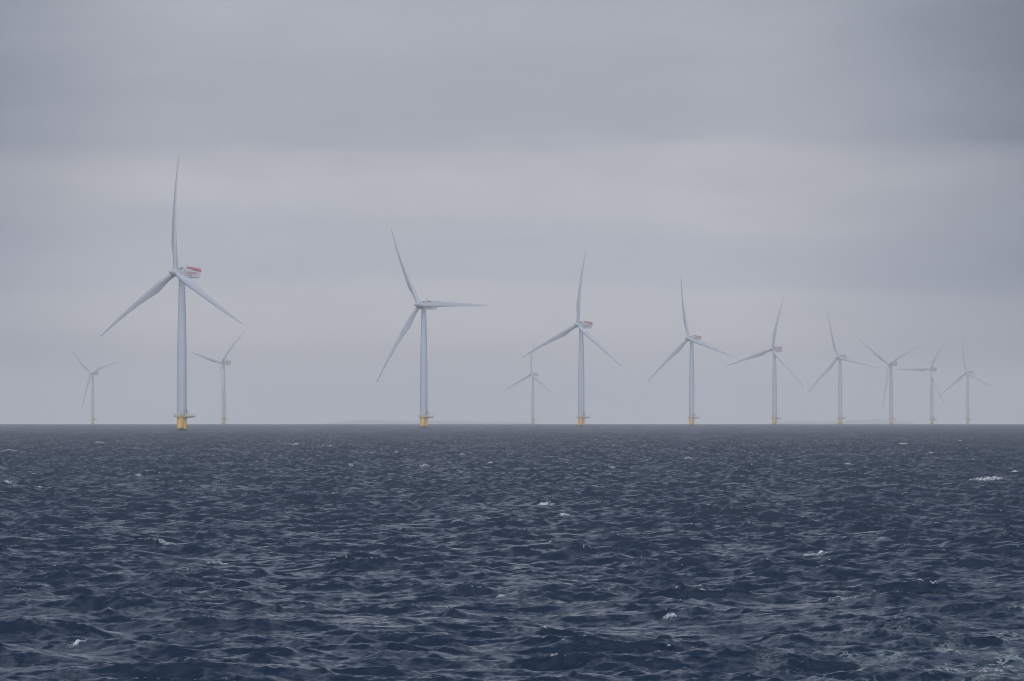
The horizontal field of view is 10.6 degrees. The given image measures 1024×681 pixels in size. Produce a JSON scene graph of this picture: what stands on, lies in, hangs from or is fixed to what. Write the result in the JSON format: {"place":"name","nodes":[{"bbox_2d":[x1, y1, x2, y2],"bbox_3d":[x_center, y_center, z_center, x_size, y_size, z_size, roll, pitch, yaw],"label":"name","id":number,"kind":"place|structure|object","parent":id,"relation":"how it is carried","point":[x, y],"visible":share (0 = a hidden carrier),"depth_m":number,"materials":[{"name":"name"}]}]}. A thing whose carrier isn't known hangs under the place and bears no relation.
{"place":"outdoors","nodes":[
{"label":"outdoors","id":0,"kind":"place"},
{"bbox_2d":[324,420,535,423],"bbox_3d":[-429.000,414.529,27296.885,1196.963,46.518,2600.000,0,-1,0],"label":"hills","id":1,"kind":"structure","parent":0,"point":[401,422],"depth_m":26305.49,"materials":[{"name":"grey"}]},
{"bbox_2d":[0,424,1023,680],"bbox_3d":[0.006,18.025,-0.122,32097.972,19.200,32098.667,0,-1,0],"label":"sea","id":2,"kind":"structure","parent":0,"point":[516,552],"depth_m":377.73,"materials":[{"name":"liquid"}]},
{"bbox_2d":[71,349,118,423],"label":"wind turbine","id":3,"kind":"object","parent":2,"relation":"in","point":[93,373],"visible":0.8,"depth_m":11388.72,"materials":[{"name":"white paint"}]},
{"bbox_2d":[100,156,242,430],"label":"wind turbine","id":4,"kind":"object","parent":2,"relation":"in","point":[184,276],"visible":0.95,"depth_m":3659.34,"materials":[{"name":"white paint"}]},
{"bbox_2d":[191,330,245,423],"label":"wind turbine","id":5,"kind":"object","parent":2,"relation":"in","point":[223,363],"visible":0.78,"depth_m":9377.95,"materials":[{"name":"white paint"}]},
{"bbox_2d":[376,228,486,427],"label":"wind turbine","id":6,"kind":"object","parent":2,"relation":"in","point":[424,413],"visible":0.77,"depth_m":4713.10,"materials":[{"name":"white paint"}]},
{"bbox_2d":[504,342,553,423],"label":"wind turbine","id":7,"kind":"object","parent":2,"relation":"in","point":[533,375],"visible":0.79,"depth_m":11654.72,"materials":[{"name":"white paint"}]},
{"bbox_2d":[522,252,621,426],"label":"wind turbine","id":8,"kind":"object","parent":2,"relation":"in","point":[581,325],"visible":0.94,"depth_m":5695.83,"materials":[{"name":"white paint"}]},
{"bbox_2d":[648,278,734,425],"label":"wind turbine","id":9,"kind":"object","parent":2,"relation":"in","point":[696,339],"visible":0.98,"depth_m":6654.40,"materials":[{"name":"white paint"}]},
{"bbox_2d":[725,295,804,424],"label":"wind turbine","id":10,"kind":"object","parent":2,"relation":"in","point":[774,350],"visible":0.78,"depth_m":7645.60,"materials":[{"name":"white paint"}]},
{"bbox_2d":[807,314,877,424],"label":"wind turbine","id":11,"kind":"object","parent":2,"relation":"in","point":[830,366],"visible":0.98,"depth_m":8629.07,"materials":[{"name":"white paint"}]},
{"bbox_2d":[859,339,922,423],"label":"wind turbine","id":12,"kind":"object","parent":2,"relation":"in","point":[890,373],"visible":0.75,"depth_m":9591.55,"materials":[{"name":"white paint"}]},
{"bbox_2d":[898,334,949,423],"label":"wind turbine","id":13,"kind":"object","parent":2,"relation":"in","point":[933,378],"visible":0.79,"depth_m":10551.58,"materials":[{"name":"white paint"}]},
{"bbox_2d":[941,336,992,423],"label":"wind turbine","id":14,"kind":"object","parent":2,"relation":"in","point":[968,374],"visible":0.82,"depth_m":11313.11,"materials":[{"name":"white paint"}]},
{"bbox_2d":[0,0,1023,423],"label":"sky","id":15,"kind":"structure","parent":0,"point":[858,163],"materials":[{"name":"grey"}]},
{"bbox_2d":[766,418,914,423],"bbox_3d":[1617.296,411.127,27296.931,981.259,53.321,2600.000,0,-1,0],"label":"hills","id":16,"kind":"structure","parent":0,"point":[876,421],"depth_m":26302.54,"materials":[{"name":"grey"}]}
]}

